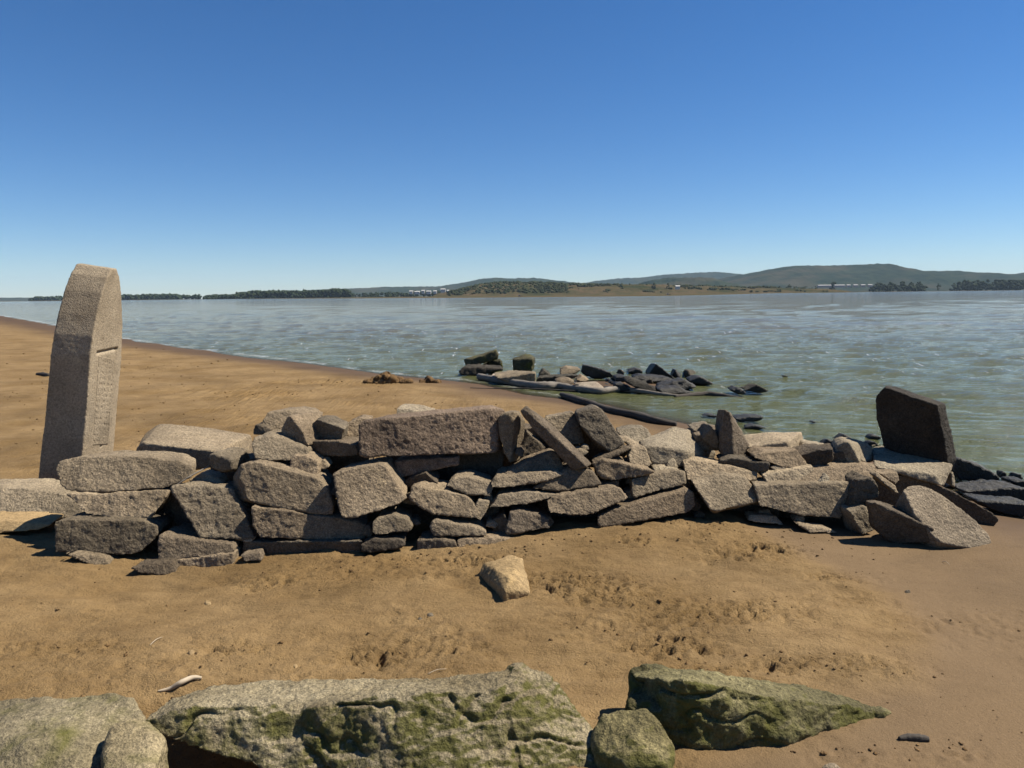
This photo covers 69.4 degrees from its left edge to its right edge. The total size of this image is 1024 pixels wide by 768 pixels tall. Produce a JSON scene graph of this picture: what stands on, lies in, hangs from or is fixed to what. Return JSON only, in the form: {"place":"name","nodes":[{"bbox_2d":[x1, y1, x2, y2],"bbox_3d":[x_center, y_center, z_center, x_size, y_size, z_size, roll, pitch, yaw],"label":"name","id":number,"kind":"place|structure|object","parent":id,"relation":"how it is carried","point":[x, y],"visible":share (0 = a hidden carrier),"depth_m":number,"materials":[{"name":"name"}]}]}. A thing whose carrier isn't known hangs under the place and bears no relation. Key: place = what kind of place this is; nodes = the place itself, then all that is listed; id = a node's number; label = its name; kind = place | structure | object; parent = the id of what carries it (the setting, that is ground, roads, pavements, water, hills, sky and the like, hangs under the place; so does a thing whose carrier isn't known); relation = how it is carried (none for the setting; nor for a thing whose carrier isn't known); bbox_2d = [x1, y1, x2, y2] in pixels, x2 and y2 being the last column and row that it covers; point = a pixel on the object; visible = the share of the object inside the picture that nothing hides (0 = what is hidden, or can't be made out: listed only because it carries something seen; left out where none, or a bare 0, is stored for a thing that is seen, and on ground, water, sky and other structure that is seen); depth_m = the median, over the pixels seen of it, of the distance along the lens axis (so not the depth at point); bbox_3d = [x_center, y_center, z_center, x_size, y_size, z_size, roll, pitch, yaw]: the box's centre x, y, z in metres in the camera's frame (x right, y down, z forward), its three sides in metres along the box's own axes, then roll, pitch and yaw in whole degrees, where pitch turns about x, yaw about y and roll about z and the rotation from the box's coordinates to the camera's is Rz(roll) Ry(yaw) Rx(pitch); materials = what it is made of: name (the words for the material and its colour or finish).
{"place":"outdoors","nodes":[
{"label":"outdoors","id":0,"kind":"place"},
{"bbox_2d":[313,277,575,296],"bbox_3d":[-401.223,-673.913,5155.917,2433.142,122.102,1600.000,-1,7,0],"label":"hill","id":1,"kind":"structure","parent":0,"point":[404,289],"depth_m":4825.26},
{"bbox_2d":[0,290,1011,301],"bbox_3d":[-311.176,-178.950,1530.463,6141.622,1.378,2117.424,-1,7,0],"label":"shore","id":2,"kind":"structure","parent":0,"point":[538,296],"depth_m":896.12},
{"bbox_2d":[121,293,182,299],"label":"tree belt","id":3,"kind":"object","parent":2,"relation":"on","point":[162,296],"visible":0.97,"depth_m":1925.22,"materials":[{"name":"green plant"}]},
{"bbox_2d":[202,288,352,298],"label":"tree belt","id":4,"kind":"object","parent":2,"relation":"on","point":[278,293],"visible":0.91,"depth_m":1634.79,"materials":[{"name":"green plant"}]},
{"bbox_2d":[868,283,928,291],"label":"tree belt","id":5,"kind":"object","parent":2,"relation":"on","point":[911,287],"visible":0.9,"depth_m":1701.57,"materials":[{"name":"green plant"}]},
{"bbox_2d":[949,279,1023,290],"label":"tree belt","id":6,"kind":"object","parent":2,"relation":"on","point":[979,285],"visible":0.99,"depth_m":1797.64,"materials":[{"name":"green plant"}]},
{"bbox_2d":[0,316,1023,767],"bbox_3d":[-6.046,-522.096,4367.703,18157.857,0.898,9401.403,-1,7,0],"label":"sand beach","id":7,"kind":"structure","parent":0,"point":[820,614],"depth_m":3.67,"materials":[{"name":"sand"}]},
{"bbox_2d":[0,511,62,532],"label":"wall stone","id":8,"kind":"object","parent":7,"relation":"on","point":[21,521],"visible":1,"depth_m":4.82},
{"bbox_2d":[0,478,83,520],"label":"wall stone","id":9,"kind":"object","parent":7,"relation":"on","point":[49,495],"visible":0.59,"depth_m":5.11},
{"bbox_2d":[0,693,146,767],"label":"mossy rock","id":10,"kind":"object","parent":7,"relation":"on","point":[46,732],"visible":0.79,"depth_m":2.56,"materials":[{"name":"stone"}]},
{"bbox_2d":[39,263,122,479],"bbox_3d":[-3.475,0.037,5.976,0.648,1.999,0.554,-1,7,0],"label":"headstone","id":11,"kind":"object","parent":7,"relation":"on","point":[83,388],"visible":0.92,"depth_m":5.76,"materials":[{"name":"stone"}]},
{"bbox_2d":[66,550,121,564],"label":"wall stone","id":12,"kind":"object","parent":7,"relation":"on","point":[94,558],"visible":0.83,"depth_m":4.38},
{"bbox_2d":[54,508,173,553],"bbox_3d":[-2.456,0.902,4.605,0.596,0.224,0.369,-2,7,-8],"label":"wall stone","id":13,"kind":"object","parent":7,"relation":"on","point":[84,531],"visible":0.85,"depth_m":4.46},
{"bbox_2d":[67,483,180,518],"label":"wall stone","id":14,"kind":"object","parent":13,"relation":"on","point":[146,503],"visible":0.78,"depth_m":4.59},
{"bbox_2d":[56,450,195,492],"bbox_3d":[-2.456,0.552,4.811,0.845,0.212,0.435,-1,7,0],"label":"wall stone","id":15,"kind":"object","parent":14,"relation":"on","point":[115,471],"visible":0.98,"depth_m":4.69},
{"bbox_2d":[101,718,168,767],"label":"mossy rock","id":16,"kind":"object","parent":7,"relation":"on","point":[132,743],"visible":1,"depth_m":2.47,"materials":[{"name":"stone"}]},
{"bbox_2d":[131,556,179,574],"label":"wall stone","id":17,"kind":"object","parent":7,"relation":"on","point":[155,565],"visible":0.85,"depth_m":4.30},
{"bbox_2d":[158,494,191,536],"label":"wall stone","id":18,"kind":"object","parent":7,"relation":"on","point":[172,505],"visible":0.12,"depth_m":4.78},
{"bbox_2d":[136,424,252,469],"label":"wall stone","id":19,"kind":"object","parent":7,"relation":"on","point":[200,445],"visible":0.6,"depth_m":5.57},
{"bbox_2d":[177,541,243,566],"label":"wall stone","id":20,"kind":"object","parent":7,"relation":"on","point":[220,559],"visible":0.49,"depth_m":4.40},
{"bbox_2d":[157,522,240,558],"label":"wall stone","id":21,"kind":"object","parent":20,"relation":"on","point":[183,540],"visible":0.74,"depth_m":4.43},
{"bbox_2d":[241,535,362,554],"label":"wall stone","id":22,"kind":"object","parent":7,"relation":"on","point":[268,545],"visible":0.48,"depth_m":4.54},
{"bbox_2d":[242,532,258,541],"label":"wall stone","id":23,"kind":"object","parent":22,"relation":"on","point":[249,540],"visible":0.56,"depth_m":4.52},
{"bbox_2d":[170,479,256,539],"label":"wall stone","id":24,"kind":"object","parent":23,"relation":"on","point":[215,510],"visible":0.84,"depth_m":4.54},
{"bbox_2d":[189,469,228,482],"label":"wall stone","id":25,"kind":"object","parent":24,"relation":"on","point":[214,476],"visible":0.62,"depth_m":4.78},
{"bbox_2d":[209,447,249,471],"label":"wall stone","id":26,"kind":"object","parent":25,"relation":"on","point":[231,459],"visible":0.87,"depth_m":4.72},
{"bbox_2d":[251,503,367,539],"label":"wall stone","id":27,"kind":"object","parent":22,"relation":"on","point":[272,522],"visible":0.63,"depth_m":4.56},
{"bbox_2d":[233,459,335,514],"bbox_3d":[-1.456,0.631,4.780,0.678,0.336,0.447,-1,7,0],"label":"wall stone","id":28,"kind":"object","parent":27,"relation":"on","point":[279,484],"visible":0.85,"depth_m":4.61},
{"bbox_2d":[252,429,312,460],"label":"wall stone","id":29,"kind":"object","parent":28,"relation":"on","point":[275,445],"visible":0.81,"depth_m":4.80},
{"bbox_2d":[261,406,322,429],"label":"wall stone","id":30,"kind":"object","parent":29,"relation":"on","point":[275,419],"visible":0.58,"depth_m":5.15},
{"bbox_2d":[321,456,331,468],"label":"wall stone","id":31,"kind":"object","parent":28,"relation":"on","point":[326,461],"visible":0.56,"depth_m":4.83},
{"bbox_2d":[289,451,323,473],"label":"wall stone","id":32,"kind":"object","parent":31,"relation":"on","point":[310,462],"visible":0.77,"depth_m":4.75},
{"bbox_2d":[311,436,359,456],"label":"wall stone","id":33,"kind":"object","parent":32,"relation":"on","point":[347,446],"visible":0.71,"depth_m":4.89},
{"bbox_2d":[313,415,348,438],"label":"wall stone","id":34,"kind":"object","parent":33,"relation":"on","point":[330,426],"visible":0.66,"depth_m":5.01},
{"bbox_2d":[281,412,320,444],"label":"wall stone","id":35,"kind":"object","parent":34,"relation":"on","point":[300,427],"visible":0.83,"depth_m":4.96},
{"bbox_2d":[323,454,373,478],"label":"wall stone","id":36,"kind":"object","parent":7,"relation":"on","point":[338,463],"visible":0.03,"depth_m":5.20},
{"bbox_2d":[146,662,594,767],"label":"mossy rock","id":37,"kind":"object","parent":7,"relation":"on","point":[518,714],"visible":0.98,"depth_m":2.53,"materials":[{"name":"stone"}]},
{"bbox_2d":[361,532,407,552],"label":"wall stone","id":38,"kind":"object","parent":7,"relation":"on","point":[386,542],"visible":0.85,"depth_m":4.50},
{"bbox_2d":[372,506,412,534],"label":"wall stone","id":39,"kind":"object","parent":38,"relation":"on","point":[392,519],"visible":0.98,"depth_m":4.56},
{"bbox_2d":[333,457,407,517],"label":"wall stone","id":40,"kind":"object","parent":39,"relation":"on","point":[369,486],"visible":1,"depth_m":4.61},
{"bbox_2d":[394,454,459,476],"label":"wall stone","id":41,"kind":"object","parent":40,"relation":"on","point":[408,465],"visible":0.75,"depth_m":4.91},
{"bbox_2d":[363,371,413,383],"bbox_3d":[-2.276,-0.089,13.739,0.937,0.281,0.560,-1,7,0],"label":"sand heap","id":42,"kind":"object","parent":7,"relation":"on","point":[386,377],"visible":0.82,"depth_m":13.52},
{"bbox_2d":[417,530,457,549],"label":"wall stone","id":43,"kind":"object","parent":7,"relation":"on","point":[427,540],"visible":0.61,"depth_m":4.54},
{"bbox_2d":[386,492,499,523],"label":"wall stone","id":44,"kind":"object","parent":7,"relation":"on","point":[427,517],"visible":0.04,"depth_m":4.93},
{"bbox_2d":[409,479,479,517],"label":"wall stone","id":45,"kind":"object","parent":44,"relation":"on","point":[441,497],"visible":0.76,"depth_m":4.66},
{"bbox_2d":[405,470,439,488],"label":"wall stone","id":46,"kind":"object","parent":45,"relation":"on","point":[429,476],"visible":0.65,"depth_m":4.86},
{"bbox_2d":[447,469,492,495],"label":"wall stone","id":47,"kind":"object","parent":45,"relation":"on","point":[469,482],"visible":0.97,"depth_m":4.76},
{"bbox_2d":[386,447,503,493],"bbox_3d":[-0.443,0.627,5.315,0.855,0.430,0.352,1,7,9],"label":"wall stone","id":48,"kind":"object","parent":44,"relation":"on","point":[491,464],"visible":0.1,"depth_m":5.10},
{"bbox_2d":[358,405,504,457],"bbox_3d":[-0.542,0.313,5.024,1.009,0.305,0.373,-3,7,-16],"label":"wall stone","id":49,"kind":"object","parent":48,"relation":"on","point":[467,430],"visible":0.96,"depth_m":4.88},
{"bbox_2d":[508,475,618,517],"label":"wall stone","id":50,"kind":"object","parent":44,"relation":"on","point":[542,503],"visible":0.04,"depth_m":5.04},
{"bbox_2d":[502,423,580,466],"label":"wall stone","id":51,"kind":"object","parent":50,"relation":"on","point":[506,461],"visible":0.1,"depth_m":5.32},
{"bbox_2d":[545,411,583,443],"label":"wall stone","id":52,"kind":"object","parent":51,"relation":"on","point":[566,424],"visible":0.73,"depth_m":5.21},
{"bbox_2d":[547,479,626,514],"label":"wall stone","id":53,"kind":"object","parent":50,"relation":"on","point":[592,500],"visible":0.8,"depth_m":4.74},
{"bbox_2d":[490,484,555,506],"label":"wall stone","id":54,"kind":"object","parent":53,"relation":"on","point":[515,495],"visible":0.79,"depth_m":4.73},
{"bbox_2d":[533,461,600,490],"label":"wall stone","id":55,"kind":"object","parent":53,"relation":"on","point":[570,478],"visible":0.69,"depth_m":4.83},
{"bbox_2d":[491,466,562,487],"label":"wall stone","id":56,"kind":"object","parent":55,"relation":"on","point":[500,479],"visible":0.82,"depth_m":4.79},
{"bbox_2d":[504,448,563,473],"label":"wall stone","id":57,"kind":"object","parent":56,"relation":"on","point":[546,458],"visible":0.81,"depth_m":4.93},
{"bbox_2d":[498,410,524,461],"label":"wall stone","id":58,"kind":"object","parent":57,"relation":"on","point":[511,424],"visible":0.91,"depth_m":4.98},
{"bbox_2d":[519,429,545,459],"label":"wall stone","id":59,"kind":"object","parent":57,"relation":"on","point":[531,443],"visible":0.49,"depth_m":5.17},
{"bbox_2d":[521,406,590,469],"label":"wall stone","id":60,"kind":"object","parent":55,"relation":"on","point":[560,445],"visible":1,"depth_m":4.87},
{"bbox_2d":[592,455,654,479],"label":"wall stone","id":61,"kind":"object","parent":53,"relation":"on","point":[616,467],"visible":0.92,"depth_m":4.92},
{"bbox_2d":[595,444,630,457],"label":"wall stone","id":62,"kind":"object","parent":61,"relation":"on","point":[623,448],"visible":0.85,"depth_m":5.07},
{"bbox_2d":[575,404,623,451],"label":"wall stone","id":63,"kind":"object","parent":62,"relation":"on","point":[596,425],"visible":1,"depth_m":5.11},
{"bbox_2d":[625,441,651,465],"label":"wall stone","id":64,"kind":"object","parent":61,"relation":"on","point":[636,454],"visible":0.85,"depth_m":5.08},
{"bbox_2d":[457,527,513,546],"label":"wall stone","id":65,"kind":"object","parent":7,"relation":"on","point":[492,536],"visible":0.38,"depth_m":4.59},
{"bbox_2d":[430,515,485,536],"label":"wall stone","id":66,"kind":"object","parent":65,"relation":"on","point":[443,526],"visible":0.87,"depth_m":4.59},
{"bbox_2d":[480,555,529,600],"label":"sandy rock","id":67,"kind":"object","parent":7,"relation":"on","point":[505,578],"visible":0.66,"depth_m":3.86,"materials":[{"name":"beige stone"}]},
{"bbox_2d":[0,349,1022,763],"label":"sand clods","id":68,"kind":"object","parent":7,"relation":"on","point":[544,577],"visible":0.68,"depth_m":3.54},
{"bbox_2d":[505,503,549,534],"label":"wall stone","id":69,"kind":"object","parent":7,"relation":"on","point":[522,518],"visible":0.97,"depth_m":4.67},
{"bbox_2d":[476,373,676,395],"bbox_3d":[0.862,0.022,13.052,4.448,0.170,0.685,5,9,39],"label":"driftwood log","id":70,"kind":"object","parent":7,"relation":"on","point":[544,384],"visible":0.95,"depth_m":12.93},
{"bbox_2d":[559,392,676,425],"bbox_3d":[1.307,0.322,10.547,0.298,0.131,3.220,-3,7,-22],"label":"driftwood branch","id":71,"kind":"object","parent":7,"relation":"on","point":[642,416],"visible":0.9,"depth_m":9.87,"materials":[{"name":"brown wood"}]},
{"bbox_2d":[590,708,674,767],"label":"mossy rock","id":72,"kind":"object","parent":7,"relation":"on","point":[638,738],"visible":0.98,"depth_m":2.40,"materials":[{"name":"stone"}]},
{"bbox_2d":[597,485,694,526],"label":"wall stone","id":73,"kind":"object","parent":7,"relation":"on","point":[675,500],"visible":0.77,"depth_m":4.83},
{"bbox_2d":[629,467,685,497],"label":"wall stone","id":74,"kind":"object","parent":73,"relation":"on","point":[657,480],"visible":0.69,"depth_m":4.94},
{"bbox_2d":[640,427,714,468],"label":"wall stone","id":75,"kind":"object","parent":7,"relation":"on","point":[678,445],"visible":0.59,"depth_m":5.25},
{"bbox_2d":[616,424,650,443],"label":"wall stone","id":76,"kind":"object","parent":75,"relation":"on","point":[637,433],"visible":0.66,"depth_m":5.51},
{"bbox_2d":[699,423,718,448],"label":"wall stone","id":77,"kind":"object","parent":75,"relation":"on","point":[709,436],"visible":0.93,"depth_m":5.36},
{"bbox_2d":[691,471,757,513],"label":"wall stone","id":78,"kind":"object","parent":7,"relation":"on","point":[719,491],"visible":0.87,"depth_m":4.90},
{"bbox_2d":[682,455,757,480],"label":"wall stone","id":79,"kind":"object","parent":78,"relation":"on","point":[695,466],"visible":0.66,"depth_m":5.08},
{"bbox_2d":[716,453,769,471],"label":"wall stone","id":80,"kind":"object","parent":79,"relation":"on","point":[752,463],"visible":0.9,"depth_m":5.14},
{"bbox_2d":[715,409,750,455],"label":"wall stone","id":81,"kind":"object","parent":80,"relation":"on","point":[732,439],"visible":0.8,"depth_m":5.30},
{"bbox_2d":[625,663,891,749],"bbox_3d":[0.913,1.155,2.646,1.028,0.351,0.322,-1,7,0],"label":"mossy rock","id":82,"kind":"object","parent":7,"relation":"on","point":[699,709],"visible":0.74,"depth_m":2.55,"materials":[{"name":"stone"}]},
{"bbox_2d":[744,511,781,524],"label":"wall stone","id":83,"kind":"object","parent":7,"relation":"on","point":[754,516],"visible":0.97,"depth_m":4.94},
{"bbox_2d":[744,432,802,447],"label":"wall stone","id":84,"kind":"object","parent":7,"relation":"on","point":[780,439],"visible":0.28,"depth_m":5.57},
{"bbox_2d":[779,510,841,520],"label":"wall stone","id":85,"kind":"object","parent":7,"relation":"on","point":[784,514],"visible":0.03,"depth_m":5.15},
{"bbox_2d":[750,477,848,518],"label":"wall stone","id":86,"kind":"object","parent":85,"relation":"on","point":[814,498],"visible":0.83,"depth_m":4.94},
{"bbox_2d":[758,464,813,481],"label":"wall stone","id":87,"kind":"object","parent":86,"relation":"on","point":[796,473],"visible":0.66,"depth_m":5.08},
{"bbox_2d":[747,445,806,467],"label":"wall stone","id":88,"kind":"object","parent":87,"relation":"on","point":[786,457],"visible":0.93,"depth_m":5.18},
{"bbox_2d":[801,461,874,480],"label":"wall stone","id":89,"kind":"object","parent":86,"relation":"on","point":[835,471],"visible":0.68,"depth_m":5.13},
{"bbox_2d":[792,443,833,464],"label":"wall stone","id":90,"kind":"object","parent":89,"relation":"on","point":[813,454],"visible":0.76,"depth_m":5.23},
{"bbox_2d":[840,503,873,533],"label":"wall stone","id":91,"kind":"object","parent":7,"relation":"on","point":[855,518],"visible":0.79,"depth_m":4.82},
{"bbox_2d":[844,470,878,505],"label":"wall stone","id":92,"kind":"object","parent":91,"relation":"on","point":[862,489],"visible":0.73,"depth_m":4.89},
{"bbox_2d":[863,467,930,505],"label":"wall stone","id":93,"kind":"object","parent":7,"relation":"on","point":[888,496],"visible":0.12,"depth_m":5.20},
{"bbox_2d":[818,443,864,461],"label":"wall stone","id":94,"kind":"object","parent":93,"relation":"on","point":[839,456],"visible":0.15,"depth_m":5.29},
{"bbox_2d":[832,437,872,462],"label":"wall stone","id":95,"kind":"object","parent":94,"relation":"on","point":[854,450],"visible":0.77,"depth_m":5.33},
{"bbox_2d":[865,500,933,543],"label":"wall stone","id":96,"kind":"object","parent":7,"relation":"on","point":[891,523],"visible":0.9,"depth_m":4.64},
{"bbox_2d":[895,485,990,548],"bbox_3d":[2.741,0.887,4.707,0.512,0.461,0.353,-1,7,0],"label":"wall stone","id":97,"kind":"object","parent":7,"relation":"on","point":[951,523],"visible":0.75,"depth_m":4.64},
{"bbox_2d":[928,482,997,525],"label":"wall stone","id":98,"kind":"object","parent":7,"relation":"on","point":[978,513],"visible":0.43,"depth_m":5.10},
{"bbox_2d":[872,445,952,485],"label":"wall stone","id":99,"kind":"object","parent":98,"relation":"on","point":[936,472],"visible":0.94,"depth_m":5.24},
{"bbox_2d":[876,385,955,464],"bbox_3d":[2.990,0.325,5.479,0.529,0.619,0.262,4,8,34],"label":"wall stone","id":100,"kind":"object","parent":99,"relation":"on","point":[911,423],"visible":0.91,"depth_m":5.41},
{"bbox_2d":[963,493,1023,517],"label":"shore rock","id":101,"kind":"object","parent":7,"relation":"on","point":[1009,505],"visible":1,"depth_m":5.42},
{"bbox_2d":[0,290,1023,498],"bbox_3d":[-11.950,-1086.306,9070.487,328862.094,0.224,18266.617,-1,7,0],"label":"water","id":102,"kind":"structure","parent":0,"point":[841,361],"depth_m":25.66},
{"bbox_2d":[459,364,502,375],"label":"shore rock","id":103,"kind":"object","parent":102,"relation":"on","point":[471,369],"visible":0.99,"depth_m":15.25,"materials":[{"name":"stone"}]},
{"bbox_2d":[464,349,498,364],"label":"shore rock","id":104,"kind":"object","parent":103,"relation":"on","point":[492,355],"visible":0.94,"depth_m":16.15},
{"bbox_2d":[494,370,535,381],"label":"shore rock","id":105,"kind":"object","parent":102,"relation":"on","point":[507,376],"visible":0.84,"depth_m":13.66,"materials":[{"name":"grey stone"}]},
{"bbox_2d":[512,354,534,370],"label":"shore rock","id":106,"kind":"object","parent":105,"relation":"on","point":[525,362],"visible":0.88,"depth_m":15.45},
{"bbox_2d":[951,457,999,480],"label":"shore rock","id":107,"kind":"object","parent":102,"relation":"on","point":[966,470],"visible":0.75,"depth_m":6.41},
{"bbox_2d":[952,479,1023,500],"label":"shore rock","id":108,"kind":"object","parent":102,"relation":"on","point":[991,487],"visible":0.77,"depth_m":5.83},
{"bbox_2d":[0,0,1023,298],"label":"sky","id":109,"kind":"structure","parent":0,"point":[186,147],"materials":[{"name":"blue"}]},
{"bbox_2d":[432,283,850,296],"bbox_3d":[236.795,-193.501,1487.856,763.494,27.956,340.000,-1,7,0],"label":"hill","id":110,"kind":"structure","parent":0,"point":[628,289],"depth_m":1365.38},
{"bbox_2d":[446,281,827,295],"bbox_3d":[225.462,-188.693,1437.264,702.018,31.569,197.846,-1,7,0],"label":"scrub","id":111,"kind":"object","parent":110,"relation":"on","point":[540,285],"visible":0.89,"depth_m":1397.10,"materials":[{"name":"green plant"}]},
{"bbox_2d":[586,272,741,283],"bbox_3d":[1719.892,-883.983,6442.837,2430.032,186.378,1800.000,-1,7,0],"label":"hill","id":112,"kind":"structure","parent":0,"point":[717,275],"depth_m":6091.10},
{"bbox_2d":[637,277,746,286],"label":"hill","id":113,"kind":"structure","parent":0,"point":[697,281],"depth_m":3122.45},
{"bbox_2d":[718,263,1023,291],"bbox_3d":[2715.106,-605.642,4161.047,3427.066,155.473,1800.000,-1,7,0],"label":"hill","id":114,"kind":"structure","parent":0,"point":[809,276],"depth_m":3662.64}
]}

